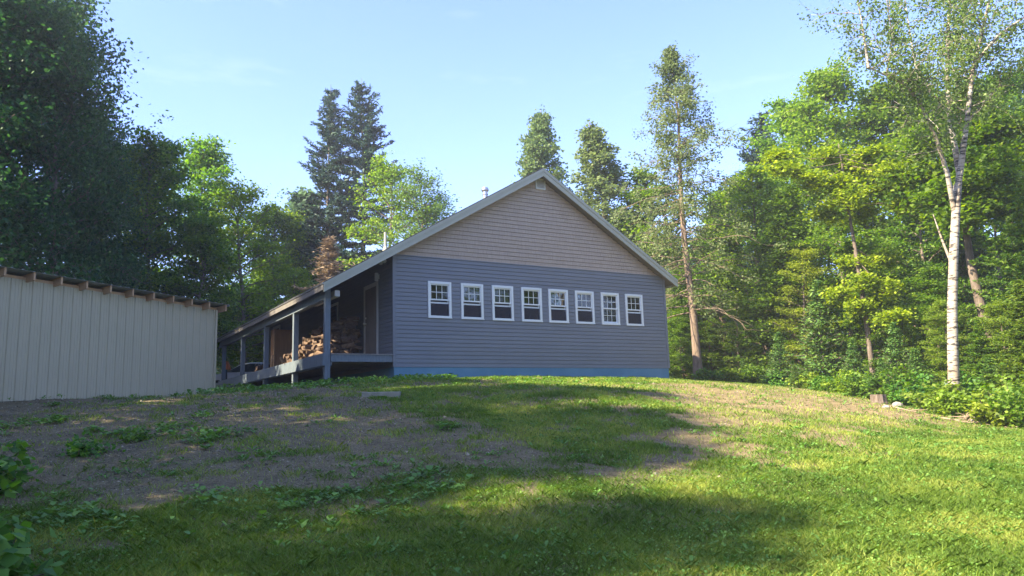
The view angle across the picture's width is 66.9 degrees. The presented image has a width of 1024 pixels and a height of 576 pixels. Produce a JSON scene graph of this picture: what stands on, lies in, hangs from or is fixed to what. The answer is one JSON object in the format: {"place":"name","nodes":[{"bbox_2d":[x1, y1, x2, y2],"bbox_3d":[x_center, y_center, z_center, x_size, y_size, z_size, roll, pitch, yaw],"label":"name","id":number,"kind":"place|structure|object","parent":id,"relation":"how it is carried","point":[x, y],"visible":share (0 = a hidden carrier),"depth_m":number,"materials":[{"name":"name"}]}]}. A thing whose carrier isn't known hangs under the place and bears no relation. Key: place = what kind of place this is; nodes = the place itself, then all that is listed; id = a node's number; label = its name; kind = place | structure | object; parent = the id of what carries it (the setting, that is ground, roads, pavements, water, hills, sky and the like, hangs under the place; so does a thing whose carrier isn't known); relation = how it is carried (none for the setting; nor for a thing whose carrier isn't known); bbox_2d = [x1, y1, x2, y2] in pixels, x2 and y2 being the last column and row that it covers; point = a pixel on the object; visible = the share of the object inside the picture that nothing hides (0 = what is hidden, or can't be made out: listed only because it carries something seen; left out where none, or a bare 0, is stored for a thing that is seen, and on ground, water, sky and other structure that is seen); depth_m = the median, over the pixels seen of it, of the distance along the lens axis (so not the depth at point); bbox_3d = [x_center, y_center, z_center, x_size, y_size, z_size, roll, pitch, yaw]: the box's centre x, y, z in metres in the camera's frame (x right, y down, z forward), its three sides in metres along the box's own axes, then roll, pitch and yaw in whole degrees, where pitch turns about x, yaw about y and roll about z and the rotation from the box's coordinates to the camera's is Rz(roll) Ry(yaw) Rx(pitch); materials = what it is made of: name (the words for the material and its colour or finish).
{"place":"outdoors","nodes":[
{"label":"outdoors","id":0,"kind":"place"},
{"bbox_2d":[270,329,291,365],"bbox_3d":[-7.718,2.100,25.993,0.650,1.400,0.580,4,-11,-30],"label":"wooden box","id":1,"kind":"object","parent":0,"point":[281,343],"visible":0.6,"depth_m":25.78,"materials":[{"name":"orange wood"}]},
{"bbox_2d":[1,378,1020,575],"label":"straw","id":2,"kind":"object","parent":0,"point":[424,444],"visible":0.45,"depth_m":10.64,"materials":[{"name":"beige plant"}]},
{"bbox_2d":[0,377,1023,575],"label":"ground","id":3,"kind":"structure","parent":0,"point":[692,440],"depth_m":10.04,"materials":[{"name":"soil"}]},
{"bbox_2d":[0,460,21,524],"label":"bush","id":4,"kind":"object","parent":3,"relation":"on","point":[5,484],"visible":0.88,"depth_m":5.79,"materials":[{"name":"green plant"}]},
{"bbox_2d":[0,438,44,496],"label":"bush","id":5,"kind":"object","parent":3,"relation":"on","point":[10,469],"visible":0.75,"depth_m":7.43,"materials":[{"name":"green plant"}]},
{"bbox_2d":[0,516,69,575],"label":"bush","id":6,"kind":"object","parent":3,"relation":"on","point":[15,559],"visible":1,"depth_m":4.86,"materials":[{"name":"green plant"}]},
{"bbox_2d":[0,0,110,283],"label":"leafy tree","id":7,"kind":"object","parent":3,"relation":"on","point":[10,10],"visible":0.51,"depth_m":25.93,"materials":[{"name":"green plant"}]},
{"bbox_2d":[0,0,167,288],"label":"leafy tree","id":8,"kind":"object","parent":3,"relation":"on","point":[77,56],"visible":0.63,"depth_m":27.52,"materials":[{"name":"green plant"}]},
{"bbox_2d":[5,101,169,293],"bbox_3d":[-17.750,-1.732,31.614,7.146,12.718,7.470,-3,-9,8],"label":"leafy tree","id":9,"kind":"object","parent":3,"relation":"on","point":[122,176],"visible":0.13,"depth_m":31.62,"materials":[{"name":"green plant"}]},
{"bbox_2d":[0,0,181,292],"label":"leafy tree","id":10,"kind":"object","parent":3,"relation":"on","point":[86,7],"visible":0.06,"depth_m":32.55,"materials":[{"name":"green plant"}]},
{"bbox_2d":[56,430,125,458],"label":"plant","id":11,"kind":"object","parent":3,"relation":"on","point":[81,448],"visible":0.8,"depth_m":9.37,"materials":[{"name":"green plant"}]},
{"bbox_2d":[0,265,229,401],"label":"shed","id":12,"kind":"structure","parent":3,"relation":"on","point":[73,338],"depth_m":16.73,"materials":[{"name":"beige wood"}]},
{"bbox_2d":[65,129,207,299],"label":"leafy tree","id":13,"kind":"object","parent":3,"relation":"on","point":[161,229],"visible":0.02,"depth_m":37.20,"materials":[{"name":"green plant"}]},
{"bbox_2d":[114,426,162,442],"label":"plant","id":14,"kind":"object","parent":3,"relation":"on","point":[136,437],"visible":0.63,"depth_m":10.37,"materials":[{"name":"green plant"}]},
{"bbox_2d":[91,110,247,323],"bbox_3d":[-16.267,-1.574,34.851,8.088,13.304,7.412,-4,-9,12],"label":"leafy tree","id":15,"kind":"object","parent":3,"relation":"on","point":[166,154],"visible":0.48,"depth_m":34.74,"materials":[{"name":"green plant"}]},
{"bbox_2d":[122,133,265,336],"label":"leafy tree","id":16,"kind":"object","parent":3,"relation":"on","point":[208,163],"visible":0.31,"depth_m":43.43,"materials":[{"name":"green plant"}]},
{"bbox_2d":[137,202,257,360],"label":"leafy tree","id":17,"kind":"object","parent":3,"relation":"on","point":[198,230],"visible":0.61,"depth_m":33.10,"materials":[{"name":"green plant"}]},
{"bbox_2d":[216,362,262,386],"bbox_3d":[-12.576,4.362,37.340,4.430,1.465,1.790,0,-9,-8],"label":"parked car","id":18,"kind":"object","parent":3,"relation":"on","point":[235,371],"visible":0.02,"depth_m":36.54,"materials":[{"name":"white paint"}]},
{"bbox_2d":[216,297,264,373],"bbox_3d":[-13.852,3.065,39.598,5.707,5.218,5.125,-2,-9,1],"label":"bush","id":19,"kind":"object","parent":3,"relation":"on","point":[248,349],"visible":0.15,"depth_m":39.28,"materials":[{"name":"green plant"}]},
{"bbox_2d":[179,176,303,387],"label":"leafy tree","id":20,"kind":"object","parent":3,"relation":"on","point":[233,201],"visible":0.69,"depth_m":37.73,"materials":[{"name":"green plant"}]},
{"bbox_2d":[237,260,317,361],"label":"leafy tree","id":21,"kind":"object","parent":3,"relation":"on","point":[287,270],"visible":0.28,"depth_m":39.15,"materials":[{"name":"green plant"}]},
{"bbox_2d":[233,189,326,361],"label":"leafy tree","id":22,"kind":"object","parent":3,"relation":"on","point":[287,224],"visible":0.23,"depth_m":46.58,"materials":[{"name":"green plant"}]},
{"bbox_2d":[253,186,340,350],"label":"tree","id":23,"kind":"object","parent":3,"relation":"on","point":[300,206],"visible":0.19,"depth_m":48.83,"materials":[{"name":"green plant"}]},
{"bbox_2d":[254,235,354,366],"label":"dead conifer","id":24,"kind":"object","parent":3,"relation":"on","point":[328,243],"visible":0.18,"depth_m":34.44,"materials":[{"name":"brown plant"}]},
{"bbox_2d":[280,88,372,300],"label":"spruce tree","id":25,"kind":"object","parent":3,"relation":"on","point":[333,147],"visible":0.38,"depth_m":49.14,"materials":[{"name":"green plant"}]},
{"bbox_2d":[308,80,408,276],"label":"spruce tree","id":26,"kind":"object","parent":3,"relation":"on","point":[374,133],"visible":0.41,"depth_m":49.07,"materials":[{"name":"green plant"}]},
{"bbox_2d":[362,391,400,396],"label":"concrete slab","id":27,"kind":"structure","parent":3,"relation":"on","point":[377,394],"depth_m":14.60,"materials":[{"name":"grey concrete"}]},
{"bbox_2d":[336,146,436,268],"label":"leafy tree","id":28,"kind":"object","parent":3,"relation":"on","point":[382,168],"visible":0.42,"depth_m":42.77,"materials":[{"name":"green plant"}]},
{"bbox_2d":[359,157,457,255],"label":"leafy tree","id":29,"kind":"object","parent":3,"relation":"on","point":[426,208],"visible":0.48,"depth_m":41.72,"materials":[{"name":"green plant"}]},
{"bbox_2d":[407,191,461,229],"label":"leafy tree","id":30,"kind":"object","parent":3,"relation":"on","point":[455,211],"visible":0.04,"depth_m":51.34,"materials":[{"name":"green plant"}]},
{"bbox_2d":[217,168,677,387],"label":"house","id":31,"kind":"structure","parent":3,"relation":"on","point":[543,272],"depth_m":22.39,"materials":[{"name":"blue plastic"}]},
{"bbox_2d":[363,281,377,353],"bbox_3d":[-3.953,0.917,21.488,0.113,2.079,1.100,4,-11,-30],"label":"door","id":32,"kind":"structure","parent":31,"relation":"in","point":[370,323],"depth_m":21.47,"materials":[{"name":"grey wood"}]},
{"bbox_2d":[427,281,451,318],"bbox_3d":[-1.956,0.323,20.897,0.710,0.997,0.105,4,-11,-30],"label":"window","id":33,"kind":"structure","parent":31,"relation":"in","point":[435,309],"depth_m":20.88,"materials":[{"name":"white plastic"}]},
{"bbox_2d":[460,283,483,319],"bbox_3d":[-1.107,0.378,21.393,0.710,0.997,0.105,4,-11,-30],"label":"window","id":34,"kind":"structure","parent":31,"relation":"in","point":[468,311],"depth_m":21.37,"materials":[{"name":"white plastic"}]},
{"bbox_2d":[491,285,514,320],"bbox_3d":[-0.271,0.432,21.882,0.710,0.997,0.105,4,-11,-30],"label":"window","id":35,"kind":"structure","parent":31,"relation":"in","point":[499,312],"depth_m":21.86,"materials":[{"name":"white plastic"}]},
{"bbox_2d":[521,287,542,321],"bbox_3d":[0.557,0.485,22.366,0.710,0.997,0.105,4,-11,-30],"label":"window","id":36,"kind":"structure","parent":31,"relation":"in","point":[529,314],"depth_m":22.35,"materials":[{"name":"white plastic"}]},
{"bbox_2d":[548,289,568,322],"bbox_3d":[1.354,0.536,22.832,0.710,0.997,0.105,4,-11,-30],"label":"window","id":37,"kind":"structure","parent":31,"relation":"in","point":[556,315],"depth_m":22.81,"materials":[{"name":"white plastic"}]},
{"bbox_2d":[574,291,594,323],"bbox_3d":[2.172,0.589,23.309,0.710,0.997,0.105,4,-11,-30],"label":"window","id":38,"kind":"structure","parent":31,"relation":"in","point":[583,299],"depth_m":23.31,"materials":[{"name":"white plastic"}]},
{"bbox_2d":[600,292,619,324],"bbox_3d":[3.000,0.642,23.792,0.710,0.997,0.105,4,-11,-30],"label":"window","id":39,"kind":"structure","parent":31,"relation":"in","point":[608,300],"depth_m":23.82,"materials":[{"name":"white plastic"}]},
{"bbox_2d":[624,294,643,325],"bbox_3d":[3.811,0.695,24.268,0.710,0.997,0.105,4,-11,-30],"label":"window","id":40,"kind":"structure","parent":31,"relation":"in","point":[633,302],"depth_m":24.27,"materials":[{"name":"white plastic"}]},
{"bbox_2d":[0,375,1023,575],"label":"grass","id":41,"kind":"structure","parent":3,"relation":"on","point":[934,496],"depth_m":7.22,"materials":[{"name":"green plant"}]},
{"bbox_2d":[0,376,1023,575],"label":"clover","id":42,"kind":"object","parent":3,"relation":"on","point":[703,540],"visible":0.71,"depth_m":7.06,"materials":[{"name":"green plant"}]},
{"bbox_2d":[0,373,1023,575],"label":"weeds","id":43,"kind":"object","parent":3,"relation":"on","point":[210,434],"visible":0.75,"depth_m":8.22,"materials":[{"name":"green plant"}]},
{"bbox_2d":[511,104,573,191],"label":"cedar tree","id":44,"kind":"object","parent":3,"relation":"on","point":[540,147],"visible":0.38,"depth_m":41.91,"materials":[{"name":"green plant"}]},
{"bbox_2d":[564,118,673,351],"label":"cedar tree","id":45,"kind":"object","parent":3,"relation":"on","point":[598,178],"visible":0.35,"depth_m":39.11,"materials":[{"name":"green plant"}]},
{"bbox_2d":[604,163,729,371],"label":"leafy tree","id":46,"kind":"object","parent":3,"relation":"on","point":[627,199],"visible":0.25,"depth_m":38.36,"materials":[{"name":"green plant"}]},
{"bbox_2d":[668,322,692,378],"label":"bush","id":47,"kind":"object","parent":3,"relation":"on","point":[682,330],"visible":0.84,"depth_m":29.32,"materials":[{"name":"green plant"}]},
{"bbox_2d":[607,40,789,378],"bbox_3d":[6.583,-2.936,28.905,6.273,13.119,7.001,-2,-9,0],"label":"cedar tree","id":48,"kind":"object","parent":3,"relation":"on","point":[672,70],"visible":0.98,"depth_m":28.68,"materials":[{"name":"green plant"}]},
{"bbox_2d":[666,265,731,379],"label":"cedar tree","id":49,"kind":"object","parent":3,"relation":"on","point":[675,320],"visible":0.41,"depth_m":30.52,"materials":[{"name":"green plant"}]},
{"bbox_2d":[683,318,730,375],"bbox_3d":[7.519,2.439,29.856,2.268,2.552,2.037,-7,-10,27],"label":"bush","id":50,"kind":"object","parent":3,"relation":"on","point":[714,337],"visible":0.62,"depth_m":29.74,"materials":[{"name":"green plant"}]},
{"bbox_2d":[692,367,723,380],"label":"bush","id":51,"kind":"object","parent":3,"relation":"on","point":[704,374],"visible":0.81,"depth_m":26.66,"materials":[{"name":"green plant"}]},
{"bbox_2d":[667,186,795,374],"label":"cedar tree","id":52,"kind":"object","parent":3,"relation":"on","point":[729,247],"visible":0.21,"depth_m":33.01,"materials":[{"name":"green plant"}]},
{"bbox_2d":[717,366,747,382],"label":"bush","id":53,"kind":"object","parent":3,"relation":"on","point":[731,375],"visible":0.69,"depth_m":27.32,"materials":[{"name":"green plant"}]},
{"bbox_2d":[714,296,764,371],"bbox_3d":[8.576,1.990,29.477,1.933,3.465,2.072,-4,-9,11],"label":"bush","id":54,"kind":"object","parent":3,"relation":"on","point":[740,318],"visible":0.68,"depth_m":29.44,"materials":[{"name":"green plant"}]},
{"bbox_2d":[709,173,787,362],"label":"spruce tree","id":55,"kind":"object","parent":3,"relation":"on","point":[751,260],"visible":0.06,"depth_m":42.33,"materials":[{"name":"green plant"}]},
{"bbox_2d":[739,361,770,383],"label":"bush","id":56,"kind":"object","parent":3,"relation":"on","point":[751,375],"visible":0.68,"depth_m":27.08,"materials":[{"name":"green plant"}]},
{"bbox_2d":[697,160,845,371],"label":"leafy tree","id":57,"kind":"object","parent":3,"relation":"on","point":[758,188],"visible":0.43,"depth_m":31.57,"materials":[{"name":"green plant"}]},
{"bbox_2d":[758,332,792,384],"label":"fir tree","id":58,"kind":"object","parent":3,"relation":"on","point":[778,347],"visible":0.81,"depth_m":26.36,"materials":[{"name":"green plant"}]},
{"bbox_2d":[755,368,803,386],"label":"bush","id":59,"kind":"object","parent":3,"relation":"on","point":[777,382],"visible":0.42,"depth_m":26.08,"materials":[{"name":"green plant"}]},
{"bbox_2d":[715,110,848,359],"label":"spruce tree","id":60,"kind":"object","parent":3,"relation":"on","point":[748,157],"visible":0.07,"depth_m":48.74,"materials":[{"name":"green plant"}]},
{"bbox_2d":[786,364,803,387],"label":"fir tree","id":61,"kind":"object","parent":3,"relation":"on","point":[794,372],"visible":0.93,"depth_m":24.79,"materials":[{"name":"plant"}]},
{"bbox_2d":[722,178,875,375],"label":"cedar tree","id":62,"kind":"object","parent":3,"relation":"on","point":[785,219],"visible":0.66,"depth_m":29.25,"materials":[{"name":"green plant"}]},
{"bbox_2d":[730,94,870,328],"bbox_3d":[14.189,-2.306,39.313,7.851,15.174,8.809,7,-12,-42],"label":"leafy tree","id":63,"kind":"object","parent":3,"relation":"on","point":[766,146],"visible":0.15,"depth_m":39.09,"materials":[{"name":"green plant"}]},
{"bbox_2d":[782,370,824,388],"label":"bush","id":64,"kind":"object","parent":3,"relation":"on","point":[803,379],"visible":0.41,"depth_m":24.63,"materials":[{"name":"green plant"}]},
{"bbox_2d":[764,241,847,373],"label":"leafy tree","id":65,"kind":"object","parent":3,"relation":"on","point":[804,255],"visible":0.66,"depth_m":27.66,"materials":[{"name":"green plant"}]},
{"bbox_2d":[781,280,860,378],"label":"fir tree","id":66,"kind":"object","parent":3,"relation":"on","point":[818,319],"visible":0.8,"depth_m":25.44,"materials":[{"name":"green plant"}]},
{"bbox_2d":[805,373,837,391],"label":"bush","id":67,"kind":"object","parent":3,"relation":"on","point":[816,385],"visible":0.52,"depth_m":23.66,"materials":[{"name":"green plant"}]},
{"bbox_2d":[757,51,930,371],"bbox_3d":[15.337,-2.962,34.996,7.538,15.336,8.458,-8,-11,34],"label":"leafy tree","id":68,"kind":"object","parent":3,"relation":"on","point":[824,87],"visible":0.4,"depth_m":34.65,"materials":[{"name":"green plant"}]},
{"bbox_2d":[819,369,869,393],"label":"bush","id":69,"kind":"object","parent":3,"relation":"on","point":[840,389],"visible":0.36,"depth_m":22.23,"materials":[{"name":"green plant"}]},
{"bbox_2d":[754,140,939,389],"bbox_3d":[10.957,-0.745,24.636,5.969,8.471,2.966,-2,-9,0],"label":"maple tree","id":70,"kind":"object","parent":3,"relation":"on","point":[843,183],"visible":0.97,"depth_m":24.87,"materials":[{"name":"green plant"}]},
{"bbox_2d":[833,338,870,384],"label":"fir tree","id":71,"kind":"object","parent":3,"relation":"on","point":[852,345],"visible":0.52,"depth_m":22.88,"materials":[{"name":"green plant"}]},
{"bbox_2d":[779,204,928,374],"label":"leafy tree","id":72,"kind":"object","parent":3,"relation":"on","point":[842,232],"visible":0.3,"depth_m":28.02,"materials":[{"name":"green plant"}]},
{"bbox_2d":[839,370,894,398],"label":"bush","id":73,"kind":"object","parent":3,"relation":"on","point":[857,386],"visible":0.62,"depth_m":21.13,"materials":[{"name":"green plant"}]},
{"bbox_2d":[833,280,923,377],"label":"leafy tree","id":74,"kind":"object","parent":3,"relation":"on","point":[860,322],"visible":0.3,"depth_m":25.11,"materials":[{"name":"green plant"}]},
{"bbox_2d":[866,358,890,399],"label":"fir tree","id":75,"kind":"object","parent":3,"relation":"on","point":[880,367],"visible":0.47,"depth_m":20.83,"materials":[{"name":"plant"}]},
{"bbox_2d":[870,394,887,404],"bbox_3d":[8.956,2.763,18.959,0.434,0.322,0.433,-2,-9,0],"label":"tree stump","id":76,"kind":"object","parent":3,"relation":"on","point":[879,398],"visible":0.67,"depth_m":18.82,"materials":[{"name":"brown wood"}]},
{"bbox_2d":[876,322,914,382],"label":"fir tree","id":77,"kind":"object","parent":3,"relation":"on","point":[893,361],"visible":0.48,"depth_m":21.91,"materials":[{"name":"plant"}]},
{"bbox_2d":[863,363,930,404],"bbox_3d":[9.985,2.567,19.959,1.515,1.244,1.451,-9,-12,40],"label":"bush","id":78,"kind":"object","parent":3,"relation":"on","point":[892,378],"visible":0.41,"depth_m":19.98,"materials":[{"name":"green plant"}]},
{"bbox_2d":[877,305,932,378],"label":"leafy tree","id":79,"kind":"object","parent":3,"relation":"on","point":[908,325],"visible":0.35,"depth_m":23.79,"materials":[{"name":"green plant"}]},
{"bbox_2d":[812,50,1001,360],"bbox_3d":[17.691,-3.168,34.865,10.646,15.762,9.757,2,-10,-24],"label":"leafy tree","id":80,"kind":"object","parent":3,"relation":"on","point":[890,129],"visible":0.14,"depth_m":34.68,"materials":[{"name":"green plant"}]},
{"bbox_2d":[797,0,1023,393],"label":"birch tree","id":81,"kind":"object","parent":3,"relation":"on","point":[966,95],"visible":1,"depth_m":18.79,"materials":[{"name":"white plant"}]},
{"bbox_2d":[883,371,944,407],"bbox_3d":[10.070,2.596,19.232,1.765,1.169,1.548,-2,-9,0],"label":"bush","id":82,"kind":"object","parent":3,"relation":"on","point":[903,399],"visible":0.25,"depth_m":19.26,"materials":[{"name":"green plant"}]},
{"bbox_2d":[906,348,934,386],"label":"fir tree","id":83,"kind":"object","parent":3,"relation":"on","point":[915,356],"visible":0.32,"depth_m":20.35,"materials":[{"name":"plant"}]},
{"bbox_2d":[853,157,1003,383],"bbox_3d":[15.245,-0.522,28.823,5.569,9.052,5.001,0,-9,-13],"label":"leafy tree","id":84,"kind":"object","parent":3,"relation":"on","point":[935,247],"visible":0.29,"depth_m":28.95,"materials":[{"name":"green plant"}]},
{"bbox_2d":[899,377,968,410],"bbox_3d":[9.931,2.596,18.208,1.474,0.992,1.219,-5,-10,22],"label":"bush","id":85,"kind":"object","parent":3,"relation":"on","point":[916,395],"visible":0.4,"depth_m":18.18,"materials":[{"name":"green plant"}]},
{"bbox_2d":[896,265,986,385],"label":"leafy tree","id":86,"kind":"object","parent":3,"relation":"on","point":[925,294],"visible":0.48,"depth_m":24.09,"materials":[{"name":"green plant"}]},
{"bbox_2d":[861,82,1023,348],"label":"leaning tree","id":87,"kind":"object","parent":3,"relation":"on","point":[978,173],"visible":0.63,"depth_m":23.17,"materials":[{"name":"green plant"}]},
{"bbox_2d":[914,298,972,387],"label":"leafy tree","id":88,"kind":"object","parent":3,"relation":"on","point":[933,313],"visible":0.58,"depth_m":22.48,"materials":[{"name":"green plant"}]},
{"bbox_2d":[923,387,991,418],"bbox_3d":[9.935,2.660,17.348,1.314,0.863,1.239,-2,-9,0],"label":"bush","id":89,"kind":"object","parent":3,"relation":"on","point":[953,404],"visible":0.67,"depth_m":17.18,"materials":[{"name":"green plant"}]},
{"bbox_2d":[910,223,1006,376],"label":"leafy tree","id":90,"kind":"object","parent":3,"relation":"on","point":[961,260],"visible":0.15,"depth_m":30.04,"materials":[{"name":"green plant"}]},
{"bbox_2d":[915,43,1023,332],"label":"leafy tree","id":91,"kind":"object","parent":3,"relation":"on","point":[987,232],"visible":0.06,"depth_m":31.48,"materials":[{"name":"green plant"}]},
{"bbox_2d":[941,362,1009,401],"bbox_3d":[11.114,2.473,18.338,1.480,1.535,1.789,6,-12,-40],"label":"bush","id":92,"kind":"object","parent":3,"relation":"on","point":[971,383],"visible":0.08,"depth_m":18.27,"materials":[{"name":"green plant"}]},
{"bbox_2d":[959,319,1005,388],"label":"hemlock tree","id":93,"kind":"object","parent":3,"relation":"on","point":[977,353],"visible":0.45,"depth_m":20.35,"materials":[{"name":"green plant"}]},
{"bbox_2d":[961,295,1015,383],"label":"leafy tree","id":94,"kind":"object","parent":3,"relation":"on","point":[999,306],"visible":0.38,"depth_m":20.41,"materials":[{"name":"green plant"}]},
{"bbox_2d":[959,146,1023,373],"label":"hemlock tree","id":95,"kind":"object","parent":3,"relation":"on","point":[1010,250],"visible":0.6,"depth_m":21.82,"materials":[{"name":"green plant"}]},
{"bbox_2d":[978,357,1004,400],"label":"fir tree","id":96,"kind":"object","parent":3,"relation":"on","point":[988,365],"visible":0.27,"depth_m":18.05,"materials":[{"name":"plant"}]},
{"bbox_2d":[963,390,1021,426],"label":"bush","id":97,"kind":"object","parent":3,"relation":"on","point":[982,411],"visible":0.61,"depth_m":16.16,"materials":[{"name":"green plant"}]},
{"bbox_2d":[966,363,1023,408],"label":"bush","id":98,"kind":"object","parent":3,"relation":"on","point":[1001,382],"visible":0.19,"depth_m":17.49,"materials":[{"name":"green plant"}]},
{"bbox_2d":[970,87,1023,350],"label":"leafy tree","id":99,"kind":"object","parent":3,"relation":"on","point":[1020,102],"visible":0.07,"depth_m":27.82,"materials":[{"name":"green plant"}]},
{"bbox_2d":[973,374,1023,428],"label":"bush","id":100,"kind":"object","parent":3,"relation":"on","point":[1001,401],"visible":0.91,"depth_m":15.82,"materials":[{"name":"green plant"}]},
{"bbox_2d":[983,279,1023,390],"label":"hemlock tree","id":101,"kind":"object","parent":3,"relation":"on","point":[1014,339],"visible":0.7,"depth_m":17.76,"materials":[{"name":"green plant"}]},
{"bbox_2d":[11,0,1023,383],"label":"sky","id":102,"kind":"structure","parent":0,"point":[459,83],"materials":[{"name":"blue"}]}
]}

